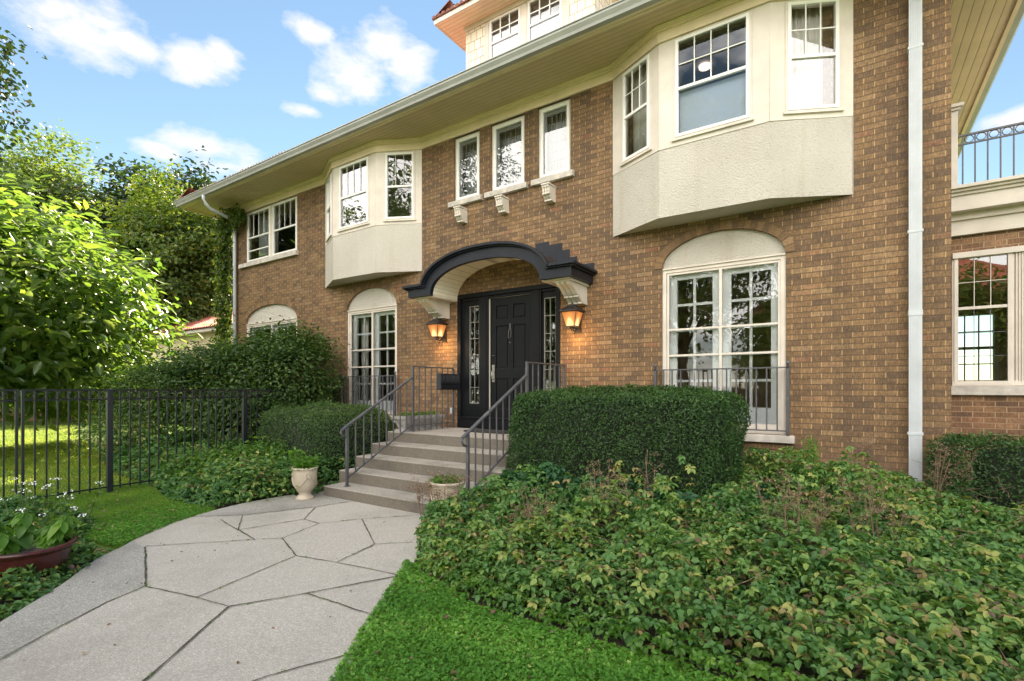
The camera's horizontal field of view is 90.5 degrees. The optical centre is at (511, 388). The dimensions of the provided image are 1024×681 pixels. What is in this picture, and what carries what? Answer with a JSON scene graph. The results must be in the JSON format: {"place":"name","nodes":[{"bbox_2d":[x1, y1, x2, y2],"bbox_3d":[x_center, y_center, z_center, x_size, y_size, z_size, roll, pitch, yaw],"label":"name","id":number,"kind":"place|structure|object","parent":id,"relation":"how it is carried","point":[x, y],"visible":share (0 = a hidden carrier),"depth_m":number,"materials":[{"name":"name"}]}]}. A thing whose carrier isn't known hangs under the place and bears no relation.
{"place":"outdoors","nodes":[
{"label":"outdoors","id":0,"kind":"place"},
{"bbox_2d":[0,424,137,497],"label":"grass","id":1,"kind":"structure","parent":0,"point":[83,484],"depth_m":10.21,"materials":[{"name":"green plant"}]},
{"bbox_2d":[2,483,215,548],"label":"grass","id":2,"kind":"structure","parent":0,"point":[142,493],"depth_m":6.47,"materials":[{"name":"green plant"}]},
{"bbox_2d":[51,484,201,538],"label":"fallen leaves","id":3,"kind":"object","parent":2,"relation":"on","point":[123,510],"visible":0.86,"depth_m":6.16,"materials":[{"name":"brown plant"}]},
{"bbox_2d":[85,500,213,546],"bbox_3d":[-4.062,1.466,5.720,1.720,0.054,1.376,0,0,34],"label":"clover","id":4,"kind":"object","parent":2,"relation":"on","point":[145,523],"visible":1,"depth_m":5.55,"materials":[{"name":"green plant"}]},
{"bbox_2d":[0,490,424,680],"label":"footpath","id":5,"kind":"structure","parent":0,"point":[147,631],"depth_m":3.48,"materials":[{"name":"grey stone"}]},
{"bbox_2d":[23,499,384,663],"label":"fallen leaves","id":6,"kind":"object","parent":5,"relation":"on","point":[84,652],"visible":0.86,"depth_m":3.23,"materials":[{"name":"brown plant"}]},
{"bbox_2d":[0,501,421,680],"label":"path joints","id":7,"kind":"object","parent":5,"relation":"on","point":[183,645],"visible":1,"depth_m":3.69,"materials":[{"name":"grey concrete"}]},
{"bbox_2d":[0,420,873,680],"bbox_3d":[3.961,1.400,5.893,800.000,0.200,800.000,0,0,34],"label":"ground","id":8,"kind":"structure","parent":0,"point":[102,546],"depth_m":7.89,"materials":[{"name":"green plant"}]},
{"bbox_2d":[0,26,57,210],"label":"maple tree","id":9,"kind":"object","parent":8,"relation":"on","point":[9,47],"visible":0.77,"depth_m":16.69,"materials":[{"name":"green plant"}]},
{"bbox_2d":[0,512,94,621],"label":"bed soil","id":10,"kind":"structure","parent":8,"relation":"on","point":[2,601],"depth_m":3.64,"materials":[{"name":"brown soil"}]},
{"bbox_2d":[0,512,81,581],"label":"bowl planter","id":11,"kind":"object","parent":10,"relation":"on","point":[48,546],"visible":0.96,"depth_m":4.04,"materials":[{"name":"ceramic"}]},
{"bbox_2d":[0,475,102,537],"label":"phlox plant","id":12,"kind":"object","parent":10,"relation":"on","point":[45,510],"visible":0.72,"depth_m":5.17,"materials":[{"name":"white plant"}]},
{"bbox_2d":[0,493,111,619],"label":"ground cover","id":13,"kind":"object","parent":10,"relation":"on","point":[34,589],"visible":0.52,"depth_m":4.14,"materials":[{"name":"green plant"}]},
{"bbox_2d":[0,395,103,422],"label":"garden bush","id":14,"kind":"object","parent":8,"relation":"on","point":[11,410],"depth_m":21.00,"materials":[{"name":"green plant"}]},
{"bbox_2d":[0,116,115,211],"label":"pale tree","id":15,"kind":"object","parent":8,"relation":"on","point":[25,166],"visible":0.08,"depth_m":43.20,"materials":[{"name":"green plant"}]},
{"bbox_2d":[8,169,149,324],"bbox_3d":[-34.746,-8.076,43.167,19.023,19.446,16.763,0,0,-19],"label":"dark tree","id":16,"kind":"object","parent":8,"relation":"on","point":[73,191],"depth_m":39.95,"materials":[{"name":"green plant"}]},
{"bbox_2d":[0,394,191,420],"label":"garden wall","id":17,"kind":"structure","parent":8,"relation":"on","point":[31,419],"depth_m":23.90,"materials":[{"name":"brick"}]},
{"bbox_2d":[0,167,206,430],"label":"magnolia tree","id":18,"kind":"object","parent":8,"relation":"on","point":[76,330],"visible":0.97,"depth_m":11.03,"materials":[{"name":"green plant"}]},
{"bbox_2d":[36,355,190,431],"bbox_3d":[-10.980,0.165,14.381,6.181,2.834,4.239,0,0,34],"label":"golden shrub","id":19,"kind":"object","parent":8,"relation":"on","point":[92,410],"visible":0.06,"depth_m":12.98,"materials":[{"name":"green plant"}]},
{"bbox_2d":[56,145,227,320],"bbox_3d":[-27.621,-8.633,42.000,16.975,20.506,16.547,0,0,34],"label":"dark tree","id":20,"kind":"object","parent":8,"relation":"on","point":[203,181],"visible":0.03,"depth_m":38.33,"materials":[{"name":"green plant"}]},
{"bbox_2d":[76,160,232,328],"bbox_3d":[-22.155,-6.239,33.875,11.820,15.719,12.624,0,0,34],"label":"linden tree","id":21,"kind":"object","parent":8,"relation":"on","point":[174,238],"visible":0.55,"depth_m":31.10,"materials":[{"name":"green plant"}]},
{"bbox_2d":[0,493,352,657],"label":"footpath border","id":22,"kind":"object","parent":8,"relation":"on","point":[110,575],"visible":0.92,"depth_m":3.77,"materials":[{"name":"concrete"}]},
{"bbox_2d":[287,446,319,499],"bbox_3d":[-2.829,1.124,6.884,0.409,0.708,0.536,0,0,-36],"label":"urn planter","id":23,"kind":"object","parent":22,"relation":"on","point":[304,477],"visible":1,"depth_m":6.75,"materials":[{"name":"ceramic"}]},
{"bbox_2d":[20,388,337,498],"bbox_3d":[-5.019,0.769,8.754,0.091,1.562,5.254,0,0,27],"label":"garden fence","id":24,"kind":"object","parent":8,"relation":"on","point":[109,399],"visible":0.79,"depth_m":7.28,"materials":[{"name":"black metal"}]},
{"bbox_2d":[0,389,18,498],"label":"garden gate","id":25,"kind":"structure","parent":24,"relation":"attached to","point":[16,428],"depth_m":6.36,"materials":[{"name":"black metal"}]},
{"bbox_2d":[142,310,232,361],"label":"neighbour house","id":26,"kind":"structure","parent":8,"relation":"on","point":[207,333],"depth_m":27.98,"materials":[{"name":"yellow"}]},
{"bbox_2d":[105,453,337,509],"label":"bed soil","id":27,"kind":"structure","parent":8,"relation":"on","point":[233,503],"depth_m":7.07,"materials":[{"name":"brown soil"}]},
{"bbox_2d":[64,402,179,459],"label":"shrub","id":28,"kind":"object","parent":27,"relation":"on","point":[134,429],"visible":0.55,"depth_m":10.40,"materials":[{"name":"green plant"}]},
{"bbox_2d":[153,442,256,488],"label":"perennial","id":29,"kind":"object","parent":27,"relation":"on","point":[213,455],"visible":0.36,"depth_m":7.68,"materials":[{"name":"green plant"}]},
{"bbox_2d":[74,315,360,444],"bbox_3d":[-6.234,0.061,10.799,6.308,3.030,3.396,0,0,14],"label":"tall shrub","id":30,"kind":"object","parent":27,"relation":"on","point":[231,366],"visible":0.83,"depth_m":10.02,"materials":[{"name":"green plant"}]},
{"bbox_2d":[162,450,316,501],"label":"perennial","id":31,"kind":"object","parent":27,"relation":"on","point":[232,470],"visible":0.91,"depth_m":6.85,"materials":[{"name":"green plant"}]},
{"bbox_2d":[231,447,248,460],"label":"leafy plant","id":32,"kind":"object","parent":27,"relation":"on","point":[238,452],"visible":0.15,"depth_m":7.89,"materials":[{"name":"green plant"}]},
{"bbox_2d":[101,424,387,508],"bbox_3d":[-5.750,1.143,10.006,8.409,0.810,4.119,0,0,34],"label":"ground cover","id":33,"kind":"object","parent":27,"relation":"on","point":[170,491],"visible":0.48,"depth_m":7.86,"materials":[{"name":"green plant"}]},
{"bbox_2d":[210,430,327,487],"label":"perennial","id":34,"kind":"object","parent":27,"relation":"on","point":[269,451],"visible":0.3,"depth_m":7.88,"materials":[{"name":"green plant"}]},
{"bbox_2d":[258,400,396,480],"bbox_3d":[-3.221,0.889,8.861,2.371,1.387,1.868,0,0,34],"label":"rounded hedge","id":35,"kind":"object","parent":27,"relation":"on","point":[309,428],"visible":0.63,"depth_m":8.14,"materials":[{"name":"green plant"}]},
{"bbox_2d":[323,427,517,522],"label":"front steps","id":36,"kind":"structure","parent":8,"relation":"on","point":[383,478],"depth_m":7.05,"materials":[{"name":"concrete"}]},
{"bbox_2d":[339,366,454,486],"bbox_3d":[-1.721,0.480,8.070,0.128,1.720,2.705,0,0,28],"label":"stair railing","id":37,"kind":"object","parent":36,"relation":"on","point":[346,437],"visible":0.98,"depth_m":7.99,"materials":[{"name":"grey metal"}]},
{"bbox_2d":[394,411,444,431],"bbox_3d":[-1.594,0.500,8.746,0.299,0.400,0.964,0,0,34],"label":"stone trough","id":38,"kind":"object","parent":36,"relation":"on","point":[416,420],"visible":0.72,"depth_m":8.59,"materials":[{"name":"grey stone"}]},
{"bbox_2d":[464,429,514,433],"bbox_3d":[-0.365,0.690,8.294,0.920,0.016,0.480,0,0,34],"label":"door mat","id":39,"kind":"object","parent":36,"relation":"on","point":[487,431],"depth_m":8.15,"materials":[{"name":"grey"}]},
{"bbox_2d":[460,362,565,499],"bbox_3d":[0.124,0.480,6.877,0.071,1.720,2.623,0,0,33],"label":"stair railing","id":40,"kind":"object","parent":36,"relation":"on","point":[466,434],"visible":0.66,"depth_m":6.39,"materials":[{"name":"grey metal"}]},
{"bbox_2d":[173,0,1023,498],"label":"brick house","id":41,"kind":"structure","parent":8,"relation":"on","point":[851,250],"depth_m":7.15,"materials":[{"name":"brick"}]},
{"bbox_2d":[206,203,247,423],"bbox_3d":[-7.569,-1.657,13.252,1.959,6.119,0.612,0,0,34],"label":"climbing vine","id":42,"kind":"object","parent":41,"relation":"attached to","point":[225,227],"visible":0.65,"depth_m":13.30,"materials":[{"name":"green plant"}]},
{"bbox_2d":[259,210,278,257],"bbox_3d":[-6.299,-3.900,13.128,0.903,1.300,0.028,0,0,34],"label":"curtain","id":43,"kind":"object","parent":41,"relation":"hanging from","point":[264,228],"visible":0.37,"depth_m":13.21,"materials":[{"name":"fabric"}]},
{"bbox_2d":[246,318,296,375],"bbox_3d":[-5.952,-0.556,12.648,2.250,2.259,0.155,0,0,34],"label":"french window","id":44,"kind":"structure","parent":41,"relation":"in","point":[261,325],"depth_m":12.66,"materials":[{"name":"beige paint"}]},
{"bbox_2d":[247,196,296,262],"bbox_3d":[-5.962,-3.915,12.628,2.235,1.326,0.097,0,0,34],"label":"window","id":45,"kind":"structure","parent":41,"relation":"in","point":[272,209],"depth_m":12.59,"materials":[{"name":"beige paint"}]},
{"bbox_2d":[362,317,368,399],"bbox_3d":[-3.205,-0.515,11.072,0.234,2.130,0.031,0,0,34],"label":"curtain","id":46,"kind":"object","parent":41,"relation":"hanging from","point":[367,345],"visible":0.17,"depth_m":11.04,"materials":[{"name":"fabric"}]},
{"bbox_2d":[340,371,396,415],"bbox_3d":[-2.991,0.110,10.474,1.702,0.920,0.052,0,0,34],"label":"window railing","id":47,"kind":"object","parent":41,"relation":"on","point":[341,389],"depth_m":10.41,"materials":[{"name":"grey metal"}]},
{"bbox_2d":[347,304,396,416],"bbox_3d":[-2.881,-0.556,10.584,1.530,2.259,0.155,0,0,34],"label":"french window","id":48,"kind":"structure","parent":41,"relation":"in","point":[376,313],"depth_m":10.61,"materials":[{"name":"beige paint"}]},
{"bbox_2d":[325,150,421,287],"bbox_3d":[-3.055,-3.431,10.379,2.970,2.342,0.510,0,0,34],"label":"bay window","id":49,"kind":"structure","parent":41,"relation":"in","point":[381,245],"depth_m":9.88,"materials":[{"name":"beige paint"}]},
{"bbox_2d":[426,317,448,343],"bbox_3d":[-1.344,-1.069,9.241,0.299,0.485,0.358,0,0,34],"label":"wall lantern","id":50,"kind":"object","parent":41,"relation":"attached to","point":[437,326],"depth_m":9.16,"materials":[{"name":"metal"}]},
{"bbox_2d":[437,373,459,389],"bbox_3d":[-1.112,-0.128,8.971,0.115,0.284,0.500,0,0,34],"label":"wall mailbox","id":51,"kind":"object","parent":41,"relation":"attached to","point":[448,381],"visible":1,"depth_m":8.97,"materials":[{"name":"black metal"}]},
{"bbox_2d":[456,131,479,199],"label":"window","id":52,"kind":"structure","parent":41,"relation":"in","point":[472,138],"depth_m":9.23,"materials":[{"name":"beige paint"}]},
{"bbox_2d":[465,142,476,193],"bbox_3d":[-0.665,-3.975,9.330,0.533,1.150,0.024,0,0,34],"label":"curtain","id":53,"kind":"object","parent":41,"relation":"hanging from","point":[470,171],"visible":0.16,"depth_m":9.39,"materials":[{"name":"fabric"}]},
{"bbox_2d":[492,115,524,190],"bbox_3d":[-0.038,-3.990,8.674,0.700,1.176,0.094,0,0,34],"label":"window","id":54,"kind":"structure","parent":41,"relation":"in","point":[515,123],"depth_m":8.75,"materials":[{"name":"beige paint"}]},
{"bbox_2d":[489,294,530,418],"bbox_3d":[-0.037,-0.532,8.629,0.860,2.101,0.118,0,0,34],"label":"door","id":55,"kind":"structure","parent":41,"relation":"in","point":[509,316],"depth_m":8.66,"materials":[{"name":"black paint"}]},
{"bbox_2d":[501,127,520,183],"bbox_3d":[0.069,-3.975,8.836,0.643,1.150,0.024,0,0,34],"label":"curtain","id":56,"kind":"object","parent":41,"relation":"hanging from","point":[515,141],"visible":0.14,"depth_m":8.87,"materials":[{"name":"fabric"}]},
{"bbox_2d":[539,99,569,177],"bbox_3d":[0.709,-3.990,8.172,0.600,1.176,0.094,0,0,34],"label":"window","id":57,"kind":"structure","parent":41,"relation":"in","point":[564,106],"depth_m":8.23,"materials":[{"name":"beige paint"}]},
{"bbox_2d":[548,112,565,171],"bbox_3d":[0.816,-3.975,8.334,0.543,1.150,0.024,0,0,34],"label":"curtain","id":58,"kind":"object","parent":41,"relation":"hanging from","point":[558,143],"visible":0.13,"depth_m":8.37,"materials":[{"name":"fabric"}]},
{"bbox_2d":[559,303,584,334],"bbox_3d":[0.930,-1.069,7.712,0.299,0.485,0.358,0,0,34],"label":"wall lantern","id":59,"kind":"object","parent":41,"relation":"attached to","point":[572,314],"depth_m":7.63,"materials":[{"name":"glass"}]},
{"bbox_2d":[633,64,646,152],"bbox_3d":[1.794,-3.900,7.376,0.040,1.400,0.621,0,0,-29],"label":"curtain","id":60,"kind":"object","parent":41,"relation":"hanging from","point":[639,130],"visible":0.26,"depth_m":7.28,"materials":[{"name":"fabric"}]},
{"bbox_2d":[699,62,709,70],"bbox_3d":[2.899,-4.835,7.630,0.180,0.050,0.180,0,0,34],"label":"ceiling light","id":61,"kind":"object","parent":41,"relation":"attached to","point":[704,66],"visible":0.91,"depth_m":7.59,"materials":[{"name":"beige"}]},
{"bbox_2d":[654,361,789,435],"bbox_3d":[2.690,0.110,6.656,1.692,0.920,0.052,0,0,34],"label":"window railing","id":62,"kind":"object","parent":41,"relation":"on","point":[787,430],"depth_m":6.38,"materials":[{"name":"grey metal"}]},
{"bbox_2d":[662,253,785,434],"bbox_3d":[2.792,-0.556,6.771,1.540,2.259,0.155,0,0,34],"label":"french window","id":63,"kind":"structure","parent":41,"relation":"in","point":[722,272],"depth_m":6.73,"materials":[{"name":"beige paint"}]},
{"bbox_2d":[613,0,852,236],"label":"bay window","id":64,"kind":"structure","parent":41,"relation":"in","point":[738,144],"depth_m":6.24,"materials":[{"name":"beige paint"}]},
{"bbox_2d":[791,7,822,106],"bbox_3d":[3.708,-3.900,6.094,0.670,1.400,0.040,0,0,8],"label":"curtain","id":65,"kind":"object","parent":41,"relation":"hanging from","point":[806,82],"visible":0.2,"depth_m":6.11,"materials":[{"name":"fabric"}]},
{"bbox_2d":[958,310,998,380],"bbox_3d":[8.394,-0.750,9.263,0.700,1.300,0.140,0,0,34],"label":"far window","id":66,"kind":"structure","parent":41,"relation":"in","point":[995,313],"depth_m":9.12,"materials":[{"name":"beige paint"}]},
{"bbox_2d":[952,245,1023,385],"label":"wing window","id":67,"kind":"structure","parent":41,"relation":"in","point":[1015,254],"depth_m":6.12,"materials":[{"name":"beige paint"}]},
{"bbox_2d":[958,122,1023,183],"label":"terrace railing","id":68,"kind":"object","parent":41,"relation":"on","point":[1013,134],"visible":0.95,"depth_m":6.43,"materials":[{"name":"grey metal"}]},
{"bbox_2d":[416,494,1021,680],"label":"bed soil","id":69,"kind":"structure","parent":8,"relation":"on","point":[806,671],"depth_m":3.30,"materials":[{"name":"brown soil"}]},
{"bbox_2d":[406,470,435,515],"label":"dry plant","id":70,"kind":"object","parent":69,"relation":"on","point":[418,487],"visible":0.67,"depth_m":5.56,"materials":[{"name":"brown plant"}]},
{"bbox_2d":[430,473,464,517],"bbox_3d":[-0.686,1.179,5.430,0.391,0.542,0.380,0,0,-36],"label":"urn planter","id":71,"kind":"object","parent":69,"relation":"on","point":[440,481],"visible":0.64,"depth_m":5.30,"materials":[{"name":"ceramic"}]},
{"bbox_2d":[426,471,470,527],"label":"dry plant","id":72,"kind":"object","parent":69,"relation":"on","point":[436,492],"visible":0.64,"depth_m":5.14,"materials":[{"name":"brown plant"}]},
{"bbox_2d":[509,485,555,560],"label":"dry plant","id":73,"kind":"object","parent":69,"relation":"on","point":[530,508],"visible":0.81,"depth_m":4.32,"materials":[{"name":"plant"}]},
{"bbox_2d":[580,459,647,554],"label":"dry plant","id":74,"kind":"object","parent":69,"relation":"on","point":[604,495],"visible":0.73,"depth_m":4.34,"materials":[{"name":"brown plant"}]},
{"bbox_2d":[481,461,775,544],"bbox_3d":[1.173,1.127,5.200,3.334,0.732,1.415,0,0,6],"label":"ground cover","id":75,"kind":"object","parent":69,"relation":"on","point":[554,472],"visible":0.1,"depth_m":5.09,"materials":[{"name":"green plant"}]},
{"bbox_2d":[505,383,752,511],"bbox_3d":[1.333,0.720,6.066,2.718,1.657,1.695,0,0,34],"label":"square hedge","id":76,"kind":"object","parent":69,"relation":"on","point":[570,429],"visible":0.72,"depth_m":5.33,"materials":[{"name":"green plant"}]},
{"bbox_2d":[636,449,663,503],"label":"dry plant","id":77,"kind":"object","parent":69,"relation":"on","point":[645,478],"visible":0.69,"depth_m":4.73,"materials":[{"name":"brown plant"}]},
{"bbox_2d":[414,446,1023,680],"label":"ground cover","id":78,"kind":"object","parent":69,"relation":"on","point":[882,616],"visible":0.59,"depth_m":3.42,"materials":[{"name":"green plant"}]},
{"bbox_2d":[425,461,1023,676],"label":"dry twigs","id":79,"kind":"object","parent":69,"relation":"on","point":[803,542],"visible":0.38,"depth_m":3.30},
{"bbox_2d":[749,469,843,593],"bbox_3d":[2.069,1.025,3.689,0.569,0.863,0.593,0,0,-3],"label":"dry plant","id":80,"kind":"object","parent":69,"relation":"on","point":[818,519],"visible":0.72,"depth_m":3.56,"materials":[{"name":"plant"}]},
{"bbox_2d":[777,434,822,500],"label":"leafy plant","id":81,"kind":"object","parent":69,"relation":"on","point":[813,457],"visible":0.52,"depth_m":5.29,"materials":[{"name":"green plant"}]},
{"bbox_2d":[847,429,887,478],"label":"dry plant","id":82,"kind":"object","parent":69,"relation":"on","point":[869,445],"visible":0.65,"depth_m":5.36,"materials":[{"name":"brown plant"}]},
{"bbox_2d":[834,473,922,551],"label":"dry plant","id":83,"kind":"object","parent":69,"relation":"on","point":[866,507],"visible":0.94,"depth_m":3.76,"materials":[{"name":"brown plant"}]},
{"bbox_2d":[858,467,908,536],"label":"leafy plant","id":84,"kind":"object","parent":69,"relation":"on","point":[881,486],"visible":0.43,"depth_m":4.41,"materials":[{"name":"green plant"}]},
{"bbox_2d":[921,440,964,504],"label":"shrub","id":85,"kind":"object","parent":69,"relation":"on","point":[935,466],"visible":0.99,"depth_m":4.84,"materials":[{"name":"green plant"}]},
{"bbox_2d":[923,428,1023,522],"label":"square hedge","id":86,"kind":"object","parent":69,"relation":"on","point":[1004,464],"visible":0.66,"depth_m":4.84,"materials":[{"name":"green plant"}]},
{"bbox_2d":[0,0,1023,379],"label":"sky","id":87,"kind":"structure","parent":0,"point":[249,82],"materials":[{"name":"blue"}]},
{"bbox_2d":[329,559,735,680],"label":"grass","id":88,"kind":"structure","parent":0,"point":[433,621],"depth_m":2.89,"materials":[{"name":"green plant"}]},
{"bbox_2d":[375,581,688,680],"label":"fallen leaves","id":89,"kind":"object","parent":88,"relation":"on","point":[446,616],"visible":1,"depth_m":2.85,"materials":[{"name":"green plant"}]}
]}

